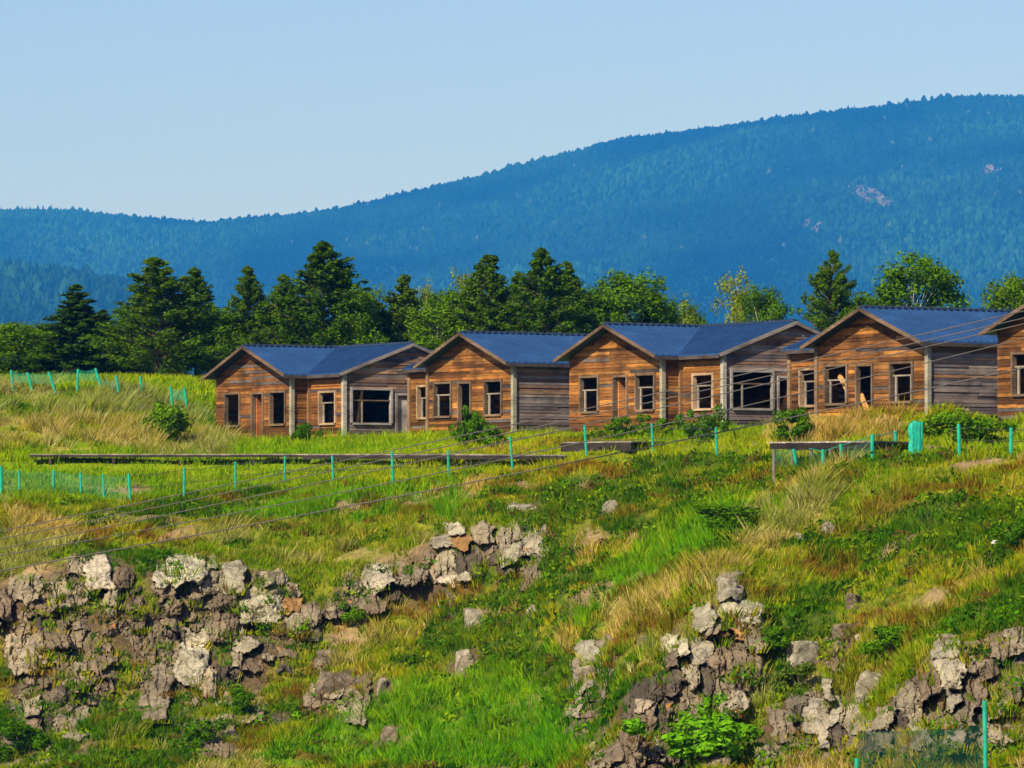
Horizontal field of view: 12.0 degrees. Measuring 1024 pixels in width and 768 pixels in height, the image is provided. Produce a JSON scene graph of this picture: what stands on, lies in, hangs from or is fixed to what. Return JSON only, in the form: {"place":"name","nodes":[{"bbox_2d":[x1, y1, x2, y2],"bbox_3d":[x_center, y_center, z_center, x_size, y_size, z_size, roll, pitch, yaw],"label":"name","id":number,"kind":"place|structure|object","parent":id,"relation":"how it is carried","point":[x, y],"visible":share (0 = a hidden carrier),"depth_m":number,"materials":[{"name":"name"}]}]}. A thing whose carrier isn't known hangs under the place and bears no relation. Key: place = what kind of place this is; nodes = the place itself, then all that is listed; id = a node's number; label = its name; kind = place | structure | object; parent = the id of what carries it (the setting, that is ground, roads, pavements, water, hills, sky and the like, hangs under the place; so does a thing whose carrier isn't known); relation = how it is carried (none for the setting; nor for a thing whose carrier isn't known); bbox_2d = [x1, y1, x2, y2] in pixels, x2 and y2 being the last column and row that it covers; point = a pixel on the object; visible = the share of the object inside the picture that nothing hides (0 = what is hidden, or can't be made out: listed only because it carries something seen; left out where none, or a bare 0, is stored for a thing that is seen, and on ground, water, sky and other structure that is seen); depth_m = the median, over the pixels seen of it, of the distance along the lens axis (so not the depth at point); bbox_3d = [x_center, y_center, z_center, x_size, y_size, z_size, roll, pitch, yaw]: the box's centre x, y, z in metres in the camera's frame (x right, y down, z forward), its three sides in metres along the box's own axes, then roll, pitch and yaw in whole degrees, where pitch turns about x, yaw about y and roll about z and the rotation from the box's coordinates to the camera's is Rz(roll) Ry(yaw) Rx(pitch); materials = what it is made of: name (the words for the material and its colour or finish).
{"place":"outdoors","nodes":[
{"label":"outdoors","id":0,"kind":"place"},
{"bbox_2d":[0,380,1023,767],"bbox_3d":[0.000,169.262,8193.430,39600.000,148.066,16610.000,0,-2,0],"label":"ground","id":1,"kind":"structure","parent":0,"point":[414,594],"depth_m":165.86,"materials":[{"name":"plant"}]},
{"bbox_2d":[0,718,50,761],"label":"shrub","id":2,"kind":"object","parent":1,"relation":"on","point":[13,729],"visible":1,"depth_m":161.08,"materials":[{"name":"green plant"}]},
{"bbox_2d":[0,320,62,375],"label":"birch tree","id":3,"kind":"object","parent":1,"relation":"on","point":[14,337],"visible":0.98,"depth_m":247.43,"materials":[{"name":"green plant"}]},
{"bbox_2d":[0,553,146,766],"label":"rock outcrop","id":4,"kind":"object","parent":1,"relation":"on","point":[115,582],"visible":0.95,"depth_m":167.91,"materials":[{"name":"stone"}]},
{"bbox_2d":[28,284,137,375],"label":"spruce tree","id":5,"kind":"object","parent":1,"relation":"on","point":[76,317],"visible":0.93,"depth_m":249.53,"materials":[{"name":"green plant"}]},
{"bbox_2d":[10,368,187,409],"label":"broken fence","id":6,"kind":"object","parent":1,"relation":"on","point":[98,380],"visible":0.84,"depth_m":204.68,"materials":[{"name":"metal"}]},
{"bbox_2d":[67,309,144,374],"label":"spruce tree","id":7,"kind":"object","parent":1,"relation":"on","point":[119,353],"visible":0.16,"depth_m":253.73,"materials":[{"name":"green plant"}]},
{"bbox_2d":[108,304,162,374],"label":"broadleaf tree","id":8,"kind":"object","parent":1,"relation":"on","point":[122,307],"visible":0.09,"depth_m":257.52,"materials":[{"name":"green plant"}]},
{"bbox_2d":[77,257,240,374],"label":"pine tree","id":9,"kind":"object","parent":1,"relation":"on","point":[153,299],"visible":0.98,"depth_m":244.50,"materials":[{"name":"green plant"}]},
{"bbox_2d":[137,400,193,440],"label":"shrub","id":10,"kind":"object","parent":1,"relation":"on","point":[169,417],"visible":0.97,"depth_m":195.93,"materials":[{"name":"green plant"}]},
{"bbox_2d":[137,342,193,375],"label":"birch tree","id":11,"kind":"object","parent":1,"relation":"on","point":[171,371],"visible":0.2,"depth_m":254.36,"materials":[{"name":"green plant"}]},
{"bbox_2d":[163,267,223,374],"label":"pine tree","id":12,"kind":"object","parent":1,"relation":"on","point":[197,284],"visible":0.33,"depth_m":248.93,"materials":[{"name":"green plant"}]},
{"bbox_2d":[167,717,229,751],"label":"shrub","id":13,"kind":"object","parent":1,"relation":"on","point":[191,731],"visible":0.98,"depth_m":158.82,"materials":[{"name":"green plant"}]},
{"bbox_2d":[126,553,307,767],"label":"rock outcrop","id":14,"kind":"object","parent":1,"relation":"on","point":[188,659],"visible":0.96,"depth_m":167.85,"materials":[{"name":"stone"}]},
{"bbox_2d":[188,304,268,379],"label":"birch tree","id":15,"kind":"object","parent":1,"relation":"on","point":[219,328],"visible":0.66,"depth_m":246.16,"materials":[{"name":"green plant"}]},
{"bbox_2d":[207,685,258,715],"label":"shrub","id":16,"kind":"object","parent":1,"relation":"on","point":[240,700],"visible":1,"depth_m":161.87,"materials":[{"name":"green plant"}]},
{"bbox_2d":[196,265,287,361],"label":"pine tree","id":17,"kind":"object","parent":1,"relation":"on","point":[249,292],"visible":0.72,"depth_m":246.80,"materials":[{"name":"green plant"}]},
{"bbox_2d":[251,273,315,345],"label":"pine tree","id":18,"kind":"object","parent":1,"relation":"on","point":[283,290],"visible":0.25,"depth_m":250.89,"materials":[{"name":"green plant"}]},
{"bbox_2d":[29,454,566,465],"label":"boardwalk","id":19,"kind":"structure","parent":1,"relation":"on","point":[466,457],"depth_m":184.73,"materials":[{"name":"grey wood"}]},
{"bbox_2d":[290,422,323,441],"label":"shrub","id":20,"kind":"object","parent":1,"relation":"on","point":[303,429],"visible":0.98,"depth_m":196.92,"materials":[{"name":"green plant"}]},
{"bbox_2d":[247,240,387,345],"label":"pine tree","id":21,"kind":"object","parent":1,"relation":"on","point":[320,275],"visible":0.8,"depth_m":246.28,"materials":[{"name":"green plant"}]},
{"bbox_2d":[267,600,372,727],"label":"rock outcrop","id":22,"kind":"object","parent":1,"relation":"on","point":[334,612],"visible":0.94,"depth_m":161.78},
{"bbox_2d":[201,341,462,438],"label":"wooden cabin","id":23,"kind":"object","parent":1,"relation":"on","point":[359,388],"visible":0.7,"depth_m":204.92,"materials":[{"name":"brown wood"}]},
{"bbox_2d":[269,390,286,425],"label":"window","id":24,"kind":"structure","parent":23,"relation":"in","point":[271,393],"depth_m":205.44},
{"bbox_2d":[318,390,336,424],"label":"window","id":25,"kind":"structure","parent":23,"relation":"in","point":[321,405],"depth_m":203.54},
{"bbox_2d":[350,387,392,424],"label":"window","id":26,"kind":"structure","parent":23,"relation":"in","point":[390,400],"depth_m":202.70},
{"bbox_2d":[314,671,359,703],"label":"boulder","id":27,"kind":"object","parent":1,"relation":"on","point":[327,682],"visible":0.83,"depth_m":162.06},
{"bbox_2d":[321,283,389,345],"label":"birch tree","id":28,"kind":"object","parent":1,"relation":"on","point":[364,315],"visible":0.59,"depth_m":245.83,"materials":[{"name":"green plant"}]},
{"bbox_2d":[337,601,374,621],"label":"shrub","id":29,"kind":"object","parent":1,"relation":"on","point":[350,615],"visible":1,"depth_m":168.14,"materials":[{"name":"green plant"}]},
{"bbox_2d":[0,423,717,500],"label":"post fence","id":30,"kind":"object","parent":1,"relation":"on","point":[332,465],"visible":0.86,"depth_m":179.51,"materials":[{"name":"green paint"}]},
{"bbox_2d":[372,274,429,342],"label":"pine tree","id":31,"kind":"object","parent":1,"relation":"on","point":[397,308],"visible":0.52,"depth_m":248.64,"materials":[{"name":"green plant"}]},
{"bbox_2d":[301,502,549,632],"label":"rock outcrop","id":32,"kind":"object","parent":1,"relation":"on","point":[446,563],"visible":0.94,"depth_m":168.05,"materials":[{"name":"stone"}]},
{"bbox_2d":[402,302,469,350],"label":"birch tree","id":33,"kind":"object","parent":1,"relation":"on","point":[418,328],"visible":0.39,"depth_m":245.68,"materials":[{"name":"green plant"}]},
{"bbox_2d":[416,286,474,340],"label":"birch tree","id":34,"kind":"object","parent":1,"relation":"on","point":[451,296],"visible":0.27,"depth_m":248.35,"materials":[{"name":"green plant"}]},
{"bbox_2d":[454,649,474,674],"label":"boulder","id":35,"kind":"object","parent":1,"relation":"on","point":[462,657],"visible":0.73,"depth_m":159.91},
{"bbox_2d":[448,404,488,444],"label":"shrub","id":36,"kind":"object","parent":1,"relation":"on","point":[470,423],"visible":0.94,"depth_m":188.01,"materials":[{"name":"green plant"}]},
{"bbox_2d":[463,608,486,627],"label":"boulder","id":37,"kind":"object","parent":1,"relation":"on","point":[472,615],"visible":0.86,"depth_m":163.49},
{"bbox_2d":[439,253,527,341],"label":"pine tree","id":38,"kind":"object","parent":1,"relation":"on","point":[489,280],"visible":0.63,"depth_m":246.55,"materials":[{"name":"green plant"}]},
{"bbox_2d":[476,424,506,446],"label":"shrub","id":39,"kind":"object","parent":1,"relation":"on","point":[489,433],"visible":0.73,"depth_m":187.32,"materials":[{"name":"green plant"}]},
{"bbox_2d":[222,467,761,767],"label":"lush grass","id":40,"kind":"structure","parent":1,"relation":"on","point":[553,743],"depth_m":156.12,"materials":[{"name":"plant"}]},
{"bbox_2d":[401,330,589,433],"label":"wooden cabin","id":41,"kind":"object","parent":1,"relation":"on","point":[500,378],"visible":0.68,"depth_m":197.41,"materials":[{"name":"brown wood"}]},
{"bbox_2d":[433,381,452,417],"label":"window","id":42,"kind":"structure","parent":41,"relation":"in","point":[436,397],"depth_m":199.95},
{"bbox_2d":[483,379,502,416],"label":"window","id":43,"kind":"structure","parent":41,"relation":"in","point":[486,396],"depth_m":196.66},
{"bbox_2d":[0,370,1023,767],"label":"dry grass","id":44,"kind":"structure","parent":1,"relation":"on","point":[122,430],"depth_m":168.47,"materials":[{"name":"plant"}]},
{"bbox_2d":[0,403,1023,767],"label":"weeds","id":45,"kind":"object","parent":1,"relation":"on","point":[1010,603],"visible":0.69,"depth_m":157.87,"materials":[{"name":"green plant"}]},
{"bbox_2d":[0,370,1023,501],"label":"meadow grass","id":46,"kind":"structure","parent":1,"relation":"on","point":[327,445],"depth_m":183.52,"materials":[{"name":"plant"}]},
{"bbox_2d":[0,367,1023,570],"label":"power cable","id":47,"kind":"object","parent":1,"relation":"on","point":[518,472],"visible":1,"depth_m":121.93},
{"bbox_2d":[0,311,1023,530],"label":"power cable","id":48,"kind":"object","parent":1,"relation":"on","point":[517,423],"visible":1,"depth_m":119.97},
{"bbox_2d":[0,323,1023,548],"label":"power cable","id":49,"kind":"object","parent":1,"relation":"on","point":[520,438],"visible":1,"depth_m":120.94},
{"bbox_2d":[0,318,1023,538],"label":"power cable","id":50,"kind":"object","parent":1,"relation":"on","point":[516,431],"visible":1,"depth_m":120.46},
{"bbox_2d":[0,338,1023,555],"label":"power cable","id":51,"kind":"object","parent":1,"relation":"on","point":[519,455],"visible":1,"depth_m":121.42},
{"bbox_2d":[484,246,591,333],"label":"pine tree","id":52,"kind":"object","parent":1,"relation":"on","point":[549,281],"visible":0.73,"depth_m":245.51,"materials":[{"name":"green plant"}]},
{"bbox_2d":[535,260,607,332],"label":"pine tree","id":53,"kind":"object","parent":1,"relation":"on","point":[570,271],"visible":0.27,"depth_m":250.16,"materials":[{"name":"green plant"}]},
{"bbox_2d":[563,633,616,756],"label":"rock outcrop","id":54,"kind":"object","parent":1,"relation":"on","point":[584,648],"visible":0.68,"depth_m":145.63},
{"bbox_2d":[577,282,634,332],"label":"broadleaf tree","id":55,"kind":"object","parent":1,"relation":"on","point":[594,304],"visible":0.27,"depth_m":250.34,"materials":[{"name":"green plant"}]},
{"bbox_2d":[561,441,663,451],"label":"wooden platform","id":56,"kind":"structure","parent":1,"relation":"on","point":[619,445],"depth_m":174.15,"materials":[{"name":"grey wood"}]},
{"bbox_2d":[604,416,644,436],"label":"shrub","id":57,"kind":"object","parent":1,"relation":"on","point":[616,422],"visible":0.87,"depth_m":182.21,"materials":[{"name":"green plant"}]},
{"bbox_2d":[589,266,672,332],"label":"birch tree","id":58,"kind":"object","parent":1,"relation":"on","point":[623,290],"visible":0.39,"depth_m":249.64,"materials":[{"name":"green plant"}]},
{"bbox_2d":[635,413,668,433],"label":"shrub","id":59,"kind":"object","parent":1,"relation":"on","point":[639,419],"visible":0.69,"depth_m":182.04,"materials":[{"name":"green plant"}]},
{"bbox_2d":[634,291,685,323],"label":"birch tree","id":60,"kind":"object","parent":1,"relation":"on","point":[675,317],"visible":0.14,"depth_m":251.87,"materials":[{"name":"green plant"}]},
{"bbox_2d":[586,570,770,767],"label":"rock outcrop","id":61,"kind":"object","parent":1,"relation":"on","point":[645,700],"visible":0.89,"depth_m":134.50,"materials":[{"name":"stone"}]},
{"bbox_2d":[621,713,760,759],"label":"sapling","id":62,"kind":"object","parent":61,"relation":"on","point":[708,738],"visible":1,"depth_m":130.70,"materials":[{"name":"green plant"}]},
{"bbox_2d":[676,290,703,324],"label":"birch tree","id":63,"kind":"object","parent":1,"relation":"on","point":[688,314],"visible":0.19,"depth_m":256.14,"materials":[{"name":"green plant"}]},
{"bbox_2d":[674,403,731,442],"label":"shrub","id":64,"kind":"object","parent":1,"relation":"on","point":[706,425],"visible":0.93,"depth_m":171.69,"materials":[{"name":"green plant"}]},
{"bbox_2d":[553,319,861,432],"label":"wooden cabin","id":65,"kind":"object","parent":1,"relation":"on","point":[610,362],"visible":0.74,"depth_m":187.93,"materials":[{"name":"wood planks"},{"name":"blue metal"}]},
{"bbox_2d":[579,375,599,413],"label":"window","id":66,"kind":"structure","parent":65,"relation":"in","point":[582,393],"depth_m":191.12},
{"bbox_2d":[634,372,659,411],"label":"window","id":67,"kind":"structure","parent":65,"relation":"in","point":[637,389],"depth_m":187.88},
{"bbox_2d":[691,372,714,410],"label":"window","id":68,"kind":"structure","parent":65,"relation":"in","point":[694,404],"depth_m":186.05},
{"bbox_2d":[730,369,774,410],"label":"window","id":69,"kind":"structure","parent":65,"relation":"in","point":[772,378],"depth_m":185.37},
{"bbox_2d":[695,691,728,717],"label":"sapling","id":70,"kind":"object","parent":1,"relation":"on","point":[706,702],"visible":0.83,"depth_m":132.87,"materials":[{"name":"green plant"}]},
{"bbox_2d":[694,503,764,530],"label":"shrub","id":71,"kind":"object","parent":1,"relation":"on","point":[739,512],"visible":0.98,"depth_m":147.65,"materials":[{"name":"green plant"}]},
{"bbox_2d":[708,266,756,322],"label":"birch tree","id":72,"kind":"object","parent":1,"relation":"on","point":[736,310],"visible":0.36,"depth_m":250.13,"materials":[{"name":"green plant"}]},
{"bbox_2d":[737,283,794,321],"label":"broadleaf tree","id":73,"kind":"object","parent":1,"relation":"on","point":[767,307],"visible":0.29,"depth_m":245.90,"materials":[{"name":"green plant"}]},
{"bbox_2d":[760,625,789,653],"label":"shrub","id":74,"kind":"object","parent":1,"relation":"on","point":[775,634],"visible":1,"depth_m":134.79,"materials":[{"name":"green plant"}]},
{"bbox_2d":[769,406,812,440],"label":"shrub","id":75,"kind":"object","parent":1,"relation":"on","point":[785,430],"visible":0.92,"depth_m":166.80,"materials":[{"name":"green plant"}]},
{"bbox_2d":[786,640,819,665],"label":"boulder","id":76,"kind":"object","parent":1,"relation":"on","point":[798,652],"visible":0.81,"depth_m":134.85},
{"bbox_2d":[770,661,840,693],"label":"shrub","id":77,"kind":"object","parent":1,"relation":"on","point":[803,671],"visible":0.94,"depth_m":133.41,"materials":[{"name":"green plant"}]},
{"bbox_2d":[754,637,894,767],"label":"rock outcrop","id":78,"kind":"object","parent":1,"relation":"on","point":[824,728],"visible":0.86,"depth_m":130.68,"materials":[{"name":"stone"}]},
{"bbox_2d":[795,250,865,331],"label":"pine tree","id":79,"kind":"object","parent":1,"relation":"on","point":[829,304],"visible":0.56,"depth_m":237.01,"materials":[{"name":"green plant"}]},
{"bbox_2d":[775,431,896,465],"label":"net fence","id":80,"kind":"object","parent":1,"relation":"on","point":[871,437],"visible":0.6,"depth_m":156.87,"materials":[{"name":"green paint"}]},
{"bbox_2d":[769,441,908,482],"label":"wooden deck","id":81,"kind":"structure","parent":1,"relation":"on","point":[805,445],"depth_m":159.87,"materials":[{"name":"grey wood"}]},
{"bbox_2d":[855,670,880,703],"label":"boulder","id":82,"kind":"object","parent":1,"relation":"on","point":[867,678],"visible":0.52,"depth_m":131.11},
{"bbox_2d":[858,623,910,654],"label":"shrub","id":83,"kind":"object","parent":1,"relation":"on","point":[890,634],"visible":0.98,"depth_m":131.80,"materials":[{"name":"green plant"}]},
{"bbox_2d":[780,305,1014,418],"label":"wooden cabin","id":84,"kind":"object","parent":1,"relation":"on","point":[863,326],"visible":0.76,"depth_m":172.56,"materials":[{"name":"wood planks"},{"name":"blue metal"}]},
{"bbox_2d":[798,368,813,406],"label":"window","id":85,"kind":"structure","parent":84,"relation":"in","point":[802,385],"depth_m":177.79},
{"bbox_2d":[823,363,848,405],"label":"window","id":86,"kind":"structure","parent":84,"relation":"in","point":[827,392],"depth_m":174.95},
{"bbox_2d":[889,360,913,403],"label":"window","id":87,"kind":"structure","parent":84,"relation":"in","point":[891,367],"depth_m":171.65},
{"bbox_2d":[847,247,972,310],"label":"broadleaf tree","id":88,"kind":"object","parent":1,"relation":"on","point":[894,287],"visible":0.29,"depth_m":241.31,"materials":[{"name":"green plant"}]},
{"bbox_2d":[908,421,922,453],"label":"net roll","id":89,"kind":"object","parent":1,"relation":"on","point":[915,431],"visible":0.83,"depth_m":153.95,"materials":[{"name":"green paint"}]},
{"bbox_2d":[854,700,987,767],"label":"roadside fence","id":90,"kind":"object","parent":1,"relation":"on","point":[933,742],"visible":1,"depth_m":112.31,"materials":[{"name":"green paint"}]},
{"bbox_2d":[904,408,971,436],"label":"shrub","id":91,"kind":"object","parent":1,"relation":"on","point":[934,422],"visible":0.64,"depth_m":161.71,"materials":[{"name":"green plant"}]},
{"bbox_2d":[860,626,1023,767],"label":"rock outcrop","id":92,"kind":"object","parent":1,"relation":"on","point":[914,694],"visible":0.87,"depth_m":123.38,"materials":[{"name":"stone"}]},
{"bbox_2d":[941,415,1017,445],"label":"shrub","id":93,"kind":"object","parent":1,"relation":"on","point":[986,423],"visible":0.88,"depth_m":158.81,"materials":[{"name":"green plant"}]},
{"bbox_2d":[957,424,1023,454],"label":"wire fence","id":94,"kind":"object","parent":1,"relation":"on","point":[1010,430],"visible":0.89,"depth_m":150.57,"materials":[{"name":"metal"}]},
{"bbox_2d":[975,539,1013,571],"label":"shrub","id":95,"kind":"object","parent":1,"relation":"on","point":[991,555],"visible":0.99,"depth_m":134.17,"materials":[{"name":"green plant"}]},
{"bbox_2d":[977,269,1023,309],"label":"birch tree","id":96,"kind":"object","parent":1,"relation":"on","point":[1012,292],"visible":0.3,"depth_m":239.31,"materials":[{"name":"green plant"}]},
{"bbox_2d":[978,304,1023,420],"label":"wooden cabin","id":97,"kind":"object","parent":1,"relation":"on","point":[1010,390],"visible":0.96,"depth_m":161.99,"materials":[{"name":"wood"},{"name":"blue metal"}]},
{"bbox_2d":[1010,352,1023,396],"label":"window","id":98,"kind":"structure","parent":97,"relation":"in","point":[1015,375],"depth_m":161.80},
{"bbox_2d":[988,516,1023,549],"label":"shrub","id":99,"kind":"object","parent":1,"relation":"on","point":[1013,535],"visible":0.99,"depth_m":134.91,"materials":[{"name":"green plant"}]},
{"bbox_2d":[0,0,1023,222],"label":"sky","id":100,"kind":"structure","parent":0,"point":[209,110],"materials":[{"name":"blue"}]},
{"bbox_2d":[1,120,1023,327],"bbox_3d":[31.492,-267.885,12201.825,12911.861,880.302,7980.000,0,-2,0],"label":"mountain","id":101,"kind":"structure","parent":0,"point":[783,271],"depth_m":10209.95,"materials":[{"name":"forest foliage"},{"name":"rock"}]},
{"bbox_2d":[0,92,1023,329],"bbox_3d":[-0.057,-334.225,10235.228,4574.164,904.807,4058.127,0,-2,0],"label":"forest","id":102,"kind":"object","parent":101,"relation":"on","point":[925,185],"visible":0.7,"depth_m":10647.16,"materials":[{"name":"blue plant"}]},
{"bbox_2d":[848,183,890,207],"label":"scree","id":103,"kind":"structure","parent":101,"relation":"on","point":[875,193],"depth_m":10125.97,"materials":[{"name":"grey stone"}]},
{"bbox_3d":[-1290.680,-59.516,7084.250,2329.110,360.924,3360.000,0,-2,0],"label":"hill","id":104,"kind":"structure","parent":0,"visible":0},
{"bbox_2d":[0,256,211,375],"bbox_3d":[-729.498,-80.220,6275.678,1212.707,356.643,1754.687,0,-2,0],"label":"forest","id":105,"kind":"object","parent":104,"relation":"on","point":[47,284],"visible":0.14,"depth_m":6702.41,"materials":[{"name":"blue plant"}]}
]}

